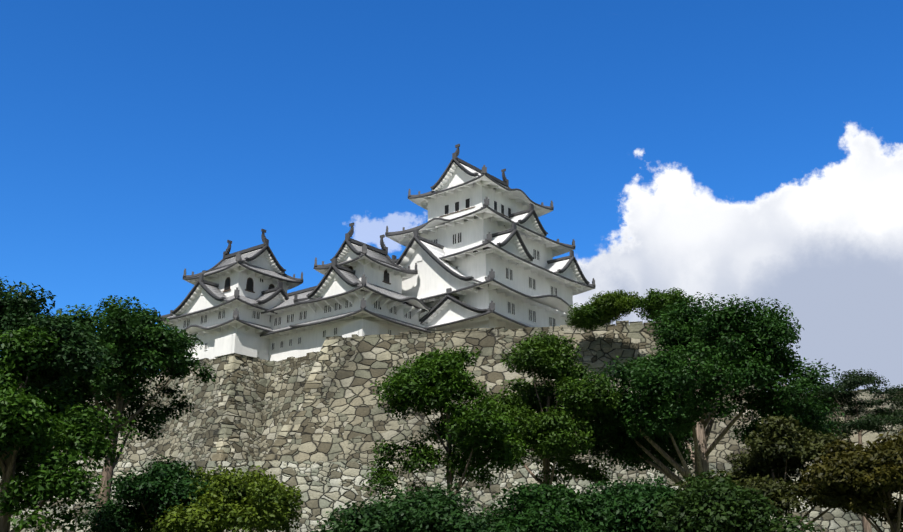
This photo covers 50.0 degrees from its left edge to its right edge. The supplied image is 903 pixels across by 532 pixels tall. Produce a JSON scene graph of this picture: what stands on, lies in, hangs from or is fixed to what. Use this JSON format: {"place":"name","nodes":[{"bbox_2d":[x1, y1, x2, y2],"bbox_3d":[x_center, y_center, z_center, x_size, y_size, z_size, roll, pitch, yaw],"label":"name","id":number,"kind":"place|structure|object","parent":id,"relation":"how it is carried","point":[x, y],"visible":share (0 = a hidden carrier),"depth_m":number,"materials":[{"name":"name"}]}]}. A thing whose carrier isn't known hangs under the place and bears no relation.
{"place":"outdoors","nodes":[
{"label":"outdoors","id":0,"kind":"place"},
{"bbox_2d":[263,302,316,360],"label":"watari yagura walls","id":1,"kind":"structure","parent":0,"point":[295,343],"depth_m":131.92,"materials":[{"name":"white paint"}]},
{"bbox_2d":[0,0,902,391],"label":"sky","id":2,"kind":"structure","parent":0,"point":[753,149],"materials":[{"name":"blue"}]},
{"bbox_2d":[802,389,902,463],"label":"stone wall","id":3,"kind":"structure","parent":0,"point":[868,436],"depth_m":105.55,"materials":[{"name":"beige stone"}]},
{"label":"ground","id":4,"kind":"structure","parent":0,"visible":0},
{"bbox_2d":[0,276,119,486],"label":"leaves","id":5,"kind":"object","parent":4,"relation":"on","point":[19,310],"visible":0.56,"depth_m":37.70,"materials":[{"name":"green plant"}]},
{"bbox_2d":[0,324,139,531],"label":"tree","id":6,"kind":"object","parent":4,"relation":"on","point":[62,426],"visible":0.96,"depth_m":34.67,"materials":[{"name":"green plant"}]},
{"bbox_2d":[23,375,165,460],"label":"stone wall","id":7,"kind":"structure","parent":4,"relation":"on","point":[133,452],"depth_m":131.28,"materials":[{"name":"beige stone"}]},
{"bbox_2d":[40,295,216,523],"bbox_3d":[-16.594,9.142,47.361,9.670,16.351,9.425,-14,-23,37],"label":"tree","id":8,"kind":"object","parent":4,"relation":"on","point":[141,342],"visible":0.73,"depth_m":46.90,"materials":[{"name":"green plant"}]},
{"bbox_2d":[77,454,230,531],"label":"tree wood","id":9,"kind":"object","parent":4,"relation":"on","point":[153,487],"visible":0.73,"depth_m":44.69,"materials":[{"name":"green plant"}]},
{"bbox_2d":[140,353,268,460],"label":"stone base","id":10,"kind":"object","parent":4,"relation":"on","point":[222,420],"visible":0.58,"depth_m":126.68,"materials":[{"name":"beige stone"}]},
{"bbox_2d":[165,253,293,359],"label":"turret walls","id":11,"kind":"structure","parent":10,"relation":"on","point":[236,338],"depth_m":134.56,"materials":[{"name":"white paint"}]},
{"bbox_2d":[158,248,302,334],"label":"turret roofs","id":12,"kind":"structure","parent":11,"relation":"on","point":[228,264],"depth_m":136.87,"materials":[{"name":"grey tile"}]},
{"bbox_2d":[155,229,302,318],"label":"roof ridges","id":13,"kind":"object","parent":12,"relation":"on","point":[227,255],"visible":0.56,"depth_m":139.04,"materials":[{"name":"grey tile"}]},
{"bbox_2d":[133,464,302,531],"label":"tree wood","id":14,"kind":"object","parent":4,"relation":"on","point":[259,502],"visible":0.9,"depth_m":43.54,"materials":[{"name":"green plant"}]},
{"bbox_2d":[259,352,318,460],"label":"stone wall","id":15,"kind":"structure","parent":4,"relation":"on","point":[286,380],"depth_m":127.19,"materials":[{"name":"beige stone"}]},
{"bbox_2d":[306,481,503,531],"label":"tree wood","id":16,"kind":"object","parent":4,"relation":"on","point":[434,509],"visible":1,"depth_m":37.96,"materials":[{"name":"green plant"}]},
{"bbox_2d":[360,345,536,500],"bbox_3d":[-0.056,11.663,53.078,9.793,15.094,9.280,-14,-23,37],"label":"tree","id":17,"kind":"object","parent":4,"relation":"on","point":[434,380],"visible":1,"depth_m":52.60,"materials":[{"name":"green plant"}]},
{"bbox_2d":[0,461,902,531],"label":"stone wall","id":18,"kind":"structure","parent":4,"relation":"on","point":[324,487],"depth_m":82.08,"materials":[{"name":"beige stone"}]},
{"bbox_2d":[264,320,807,463],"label":"stone wall","id":19,"kind":"structure","parent":4,"relation":"on","point":[337,414],"depth_m":114.35,"materials":[{"name":"beige stone"}]},
{"bbox_2d":[565,299,612,332],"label":"tree foliage","id":20,"kind":"object","parent":19,"relation":"on","point":[585,316],"visible":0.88,"depth_m":109.81,"materials":[{"name":"green plant"}]},
{"bbox_2d":[588,289,639,322],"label":"tree foliage","id":21,"kind":"object","parent":19,"relation":"on","point":[615,304],"visible":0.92,"depth_m":108.04,"materials":[{"name":"green plant"}]},
{"bbox_2d":[634,287,695,322],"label":"tree foliage","id":22,"kind":"object","parent":19,"relation":"on","point":[657,300],"visible":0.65,"depth_m":104.08,"materials":[{"name":"green plant"}]},
{"bbox_2d":[475,480,604,531],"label":"bush","id":23,"kind":"object","parent":4,"relation":"on","point":[540,508],"visible":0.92,"depth_m":38.35,"materials":[{"name":"green plant"}]},
{"bbox_2d":[471,330,622,490],"bbox_3d":[5.851,11.847,57.243,9.478,17.308,9.395,-14,-23,37],"label":"tree","id":24,"kind":"object","parent":4,"relation":"on","point":[548,429],"visible":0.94,"depth_m":57.14,"materials":[{"name":"green plant"}]},
{"bbox_2d":[571,474,682,531],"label":"bush","id":25,"kind":"object","parent":4,"relation":"on","point":[621,507],"visible":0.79,"depth_m":37.88,"materials":[{"name":"green plant"}]},
{"bbox_2d":[558,292,844,488],"bbox_3d":[15.402,11.103,58.753,17.118,19.682,16.963,-14,-23,37],"label":"tree","id":26,"kind":"object","parent":4,"relation":"on","point":[728,350],"visible":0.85,"depth_m":56.26,"materials":[{"name":"green plant"}]},
{"bbox_2d":[648,469,824,531],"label":"bush","id":27,"kind":"object","parent":4,"relation":"on","point":[716,505],"visible":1,"depth_m":34.35,"materials":[{"name":"green plant"}]},
{"bbox_2d":[668,414,889,530],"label":"tree","id":28,"kind":"object","parent":4,"relation":"on","point":[779,454],"visible":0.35,"depth_m":42.25,"materials":[{"name":"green plant"}]},
{"bbox_2d":[791,429,902,531],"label":"tree","id":29,"kind":"object","parent":4,"relation":"on","point":[872,468],"visible":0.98,"depth_m":38.41,"materials":[{"name":"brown plant"}]},
{"bbox_2d":[793,368,902,531],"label":"pine wood","id":30,"kind":"object","parent":4,"relation":"on","point":[880,418],"visible":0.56,"depth_m":64.96,"materials":[{"name":"green plant"}]},
{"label":"stone base","id":31,"kind":"object","parent":4,"relation":"on","visible":0},
{"bbox_2d":[260,290,326,336],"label":"watari yagura roof tiles","id":32,"kind":"object","parent":31,"relation":"on","point":[289,302],"visible":0.23,"depth_m":132.62,"materials":[{"name":"grey tile"}]},
{"bbox_2d":[287,286,315,295],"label":"watari yagura roof ridges","id":33,"kind":"object","parent":32,"relation":"on","point":[302,291],"visible":0.21,"depth_m":136.70,"materials":[{"name":"grey tile"}]},
{"bbox_2d":[308,249,428,351],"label":"turret walls","id":34,"kind":"structure","parent":31,"relation":"on","point":[362,324],"depth_m":128.00,"materials":[{"name":"white paint"}]},
{"bbox_2d":[290,242,431,332],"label":"turret roofs","id":35,"kind":"structure","parent":34,"relation":"on","point":[377,258],"depth_m":128.85,"materials":[{"name":"grey tile"}]},
{"bbox_2d":[293,222,417,308],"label":"roof ridges","id":36,"kind":"object","parent":35,"relation":"on","point":[365,247],"visible":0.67,"depth_m":132.51,"materials":[{"name":"grey tile"}]},
{"bbox_2d":[399,166,584,332],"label":"castle keep walls","id":37,"kind":"structure","parent":31,"relation":"on","point":[432,277],"depth_m":138.68,"materials":[{"name":"white paint"}]},
{"bbox_2d":[385,160,606,329],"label":"castle roofs","id":38,"kind":"structure","parent":37,"relation":"on","point":[552,301],"depth_m":139.56,"materials":[{"name":"grey tile"}]},
{"bbox_2d":[385,144,607,323],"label":"roof ridges","id":39,"kind":"object","parent":38,"relation":"on","point":[504,182],"visible":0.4,"depth_m":143.70,"materials":[{"name":"grey tile"}]}
]}

